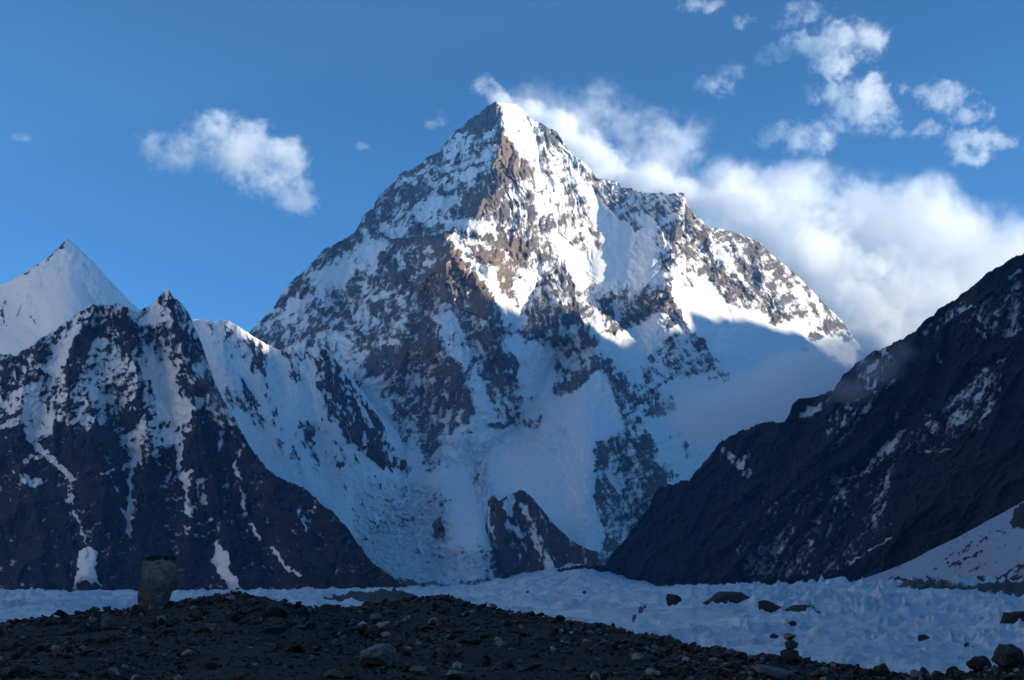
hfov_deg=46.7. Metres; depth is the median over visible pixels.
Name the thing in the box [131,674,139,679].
stone
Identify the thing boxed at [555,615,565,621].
stone
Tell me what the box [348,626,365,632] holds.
stone
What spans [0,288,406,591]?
crag mountain
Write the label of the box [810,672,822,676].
stone
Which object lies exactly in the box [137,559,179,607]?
tall boulder
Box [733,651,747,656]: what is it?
stone
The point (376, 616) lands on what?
stone
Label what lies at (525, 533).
rock spur
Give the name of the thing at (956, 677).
stone
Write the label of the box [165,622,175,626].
stone
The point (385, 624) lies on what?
stone
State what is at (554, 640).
stone
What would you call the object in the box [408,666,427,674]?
stone
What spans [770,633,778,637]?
glacier rock
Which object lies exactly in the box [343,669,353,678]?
stone
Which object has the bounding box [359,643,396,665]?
boulder
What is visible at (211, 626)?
stone
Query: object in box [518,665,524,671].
stone
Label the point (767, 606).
glacier rock
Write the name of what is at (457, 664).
stone
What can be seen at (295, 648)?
stone
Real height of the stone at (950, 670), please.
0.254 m
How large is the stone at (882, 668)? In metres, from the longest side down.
0.439 x 0.390 x 0.317 m
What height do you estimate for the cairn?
0.748 m
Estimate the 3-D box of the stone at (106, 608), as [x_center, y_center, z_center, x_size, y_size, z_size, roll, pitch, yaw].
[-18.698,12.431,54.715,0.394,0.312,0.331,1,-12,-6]
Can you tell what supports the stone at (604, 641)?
on the moraine
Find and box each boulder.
[1,664,29,676]
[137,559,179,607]
[262,626,286,633]
[265,601,289,615]
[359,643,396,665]
[364,628,383,636]
[446,669,465,677]
[750,664,793,678]
[966,655,991,669]
[991,644,1023,667]
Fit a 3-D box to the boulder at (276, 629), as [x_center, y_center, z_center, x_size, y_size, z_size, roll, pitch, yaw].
[-7.357,8.989,36.673,0.571,0.288,0.586,-8,-15,32]
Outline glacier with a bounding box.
[0,563,1023,673]
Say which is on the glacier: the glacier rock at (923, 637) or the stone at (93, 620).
the glacier rock at (923, 637)
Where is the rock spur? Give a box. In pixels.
[486,490,598,578]
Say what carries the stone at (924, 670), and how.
on the moraine
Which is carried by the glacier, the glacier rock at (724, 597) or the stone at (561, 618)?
the glacier rock at (724, 597)
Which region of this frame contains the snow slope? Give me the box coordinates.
[850,501,1023,584]
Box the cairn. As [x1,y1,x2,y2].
[780,633,800,661]
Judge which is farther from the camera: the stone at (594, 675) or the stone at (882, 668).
the stone at (882, 668)
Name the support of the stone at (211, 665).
on the moraine
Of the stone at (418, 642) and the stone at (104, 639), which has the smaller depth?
the stone at (104, 639)
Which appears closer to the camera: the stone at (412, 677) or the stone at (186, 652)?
the stone at (412, 677)
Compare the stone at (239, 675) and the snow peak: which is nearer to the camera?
the stone at (239, 675)
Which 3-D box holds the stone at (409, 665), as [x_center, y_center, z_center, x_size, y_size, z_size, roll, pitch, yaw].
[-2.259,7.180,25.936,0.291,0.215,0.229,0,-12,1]
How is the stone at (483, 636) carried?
on the moraine
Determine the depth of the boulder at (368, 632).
43.31 m
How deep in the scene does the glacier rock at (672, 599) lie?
777.38 m
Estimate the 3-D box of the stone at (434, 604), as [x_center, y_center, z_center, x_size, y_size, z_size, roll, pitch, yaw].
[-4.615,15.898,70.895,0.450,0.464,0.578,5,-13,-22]
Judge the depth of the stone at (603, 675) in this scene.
25.18 m
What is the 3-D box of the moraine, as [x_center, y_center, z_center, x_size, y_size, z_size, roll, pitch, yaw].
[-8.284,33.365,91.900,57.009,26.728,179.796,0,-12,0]
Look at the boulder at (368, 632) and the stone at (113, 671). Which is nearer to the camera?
the stone at (113, 671)
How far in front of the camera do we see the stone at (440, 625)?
48.15 m
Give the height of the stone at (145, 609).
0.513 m
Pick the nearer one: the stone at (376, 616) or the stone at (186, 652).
the stone at (186, 652)
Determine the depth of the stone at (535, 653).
33.76 m
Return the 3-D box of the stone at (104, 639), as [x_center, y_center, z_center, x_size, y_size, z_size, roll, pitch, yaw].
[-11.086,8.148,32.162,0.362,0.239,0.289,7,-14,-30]
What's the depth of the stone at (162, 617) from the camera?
44.65 m
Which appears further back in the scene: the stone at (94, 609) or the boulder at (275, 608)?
the stone at (94, 609)
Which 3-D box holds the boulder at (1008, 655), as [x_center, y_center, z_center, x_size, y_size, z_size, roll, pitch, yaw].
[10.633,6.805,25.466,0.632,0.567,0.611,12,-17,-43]
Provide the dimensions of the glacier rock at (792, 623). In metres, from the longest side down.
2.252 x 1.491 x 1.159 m
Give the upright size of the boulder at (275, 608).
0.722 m
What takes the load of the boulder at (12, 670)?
on the moraine
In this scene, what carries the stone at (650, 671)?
on the moraine
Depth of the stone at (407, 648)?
33.81 m
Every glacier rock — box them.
[666,593,680,605]
[703,591,749,604]
[758,600,780,612]
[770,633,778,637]
[785,604,810,611]
[788,621,795,625]
[918,634,929,640]
[1000,611,1023,623]
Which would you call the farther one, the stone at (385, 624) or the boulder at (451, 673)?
the stone at (385, 624)
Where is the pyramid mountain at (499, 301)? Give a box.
[249,101,866,586]
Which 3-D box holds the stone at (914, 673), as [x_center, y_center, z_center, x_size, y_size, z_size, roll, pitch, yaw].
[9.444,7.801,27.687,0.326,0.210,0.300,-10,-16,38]
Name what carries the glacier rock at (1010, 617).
on the glacier
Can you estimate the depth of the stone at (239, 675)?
23.33 m
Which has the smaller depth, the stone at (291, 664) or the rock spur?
the stone at (291, 664)
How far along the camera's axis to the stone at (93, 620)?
42.83 m
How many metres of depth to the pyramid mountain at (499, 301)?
7491.35 m
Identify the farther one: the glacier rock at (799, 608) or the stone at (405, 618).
the glacier rock at (799, 608)
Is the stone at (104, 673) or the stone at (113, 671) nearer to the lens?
the stone at (104, 673)
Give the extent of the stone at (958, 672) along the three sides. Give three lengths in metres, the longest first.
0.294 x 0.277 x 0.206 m
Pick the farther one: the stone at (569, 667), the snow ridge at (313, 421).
the snow ridge at (313, 421)
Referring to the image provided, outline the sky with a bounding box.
[0,0,1023,354]
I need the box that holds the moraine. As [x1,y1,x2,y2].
[0,593,1023,679]
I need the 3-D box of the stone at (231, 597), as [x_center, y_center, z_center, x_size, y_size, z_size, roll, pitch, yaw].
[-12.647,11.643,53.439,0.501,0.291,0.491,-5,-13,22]
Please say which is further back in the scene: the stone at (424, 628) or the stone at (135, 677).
the stone at (424, 628)
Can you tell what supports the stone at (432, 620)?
on the moraine
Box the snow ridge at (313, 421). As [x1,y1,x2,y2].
[191,319,409,542]
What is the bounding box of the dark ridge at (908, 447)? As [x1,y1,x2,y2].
[557,253,1023,586]
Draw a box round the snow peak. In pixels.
[0,239,140,355]
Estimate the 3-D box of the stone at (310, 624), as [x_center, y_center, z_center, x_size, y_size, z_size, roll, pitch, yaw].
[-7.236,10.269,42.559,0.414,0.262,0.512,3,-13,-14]
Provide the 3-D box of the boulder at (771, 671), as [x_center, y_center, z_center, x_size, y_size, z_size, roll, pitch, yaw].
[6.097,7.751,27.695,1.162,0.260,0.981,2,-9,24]
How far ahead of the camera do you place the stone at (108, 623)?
41.61 m
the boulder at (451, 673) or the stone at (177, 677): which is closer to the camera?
the stone at (177, 677)
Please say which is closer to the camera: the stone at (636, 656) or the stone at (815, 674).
the stone at (815, 674)
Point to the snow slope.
(994, 547)
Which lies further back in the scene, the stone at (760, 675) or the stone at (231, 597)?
the stone at (231, 597)
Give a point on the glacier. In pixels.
(864, 623)
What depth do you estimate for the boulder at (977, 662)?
26.48 m
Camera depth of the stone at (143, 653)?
28.94 m
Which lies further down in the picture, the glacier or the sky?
the glacier
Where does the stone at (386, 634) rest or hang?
on the moraine
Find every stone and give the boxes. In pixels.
[89,606,99,612]
[89,617,97,623]
[95,636,110,642]
[95,668,109,676]
[101,616,115,629]
[103,606,110,611]
[108,667,118,675]
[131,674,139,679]
[134,606,149,614]
[137,650,148,655]
[157,615,165,620]
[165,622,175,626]
[173,674,182,679]
[181,649,191,656]
[203,662,218,668]
[205,623,215,630]
[225,595,234,599]
[234,672,244,678]
[288,662,294,668]
[290,644,304,652]
[305,622,315,628]
[323,669,341,677]
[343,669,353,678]
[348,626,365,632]
[371,613,381,620]
[376,621,390,628]
[381,631,390,636]
[401,615,410,621]
[403,663,413,671]
[404,646,411,650]
[407,675,415,679]
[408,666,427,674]
[415,640,422,645]
[418,625,432,630]
[428,617,438,624]
[431,602,438,607]
[436,623,444,628]
[452,661,461,667]
[479,634,488,638]
[494,640,506,645]
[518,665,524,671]
[532,651,538,656]
[549,631,559,635]
[549,638,558,641]
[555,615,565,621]
[564,664,576,670]
[590,671,600,679]
[598,672,608,679]
[599,639,608,644]
[631,653,644,660]
[645,667,656,674]
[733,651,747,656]
[757,673,766,678]
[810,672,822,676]
[873,663,890,674]
[910,669,922,677]
[919,666,929,676]
[946,666,958,674]
[951,675,961,679]
[953,668,964,674]
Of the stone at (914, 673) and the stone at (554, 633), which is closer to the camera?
the stone at (914, 673)
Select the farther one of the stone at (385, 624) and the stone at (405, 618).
the stone at (405, 618)
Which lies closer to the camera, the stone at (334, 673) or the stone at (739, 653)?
the stone at (334, 673)
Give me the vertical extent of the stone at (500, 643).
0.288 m

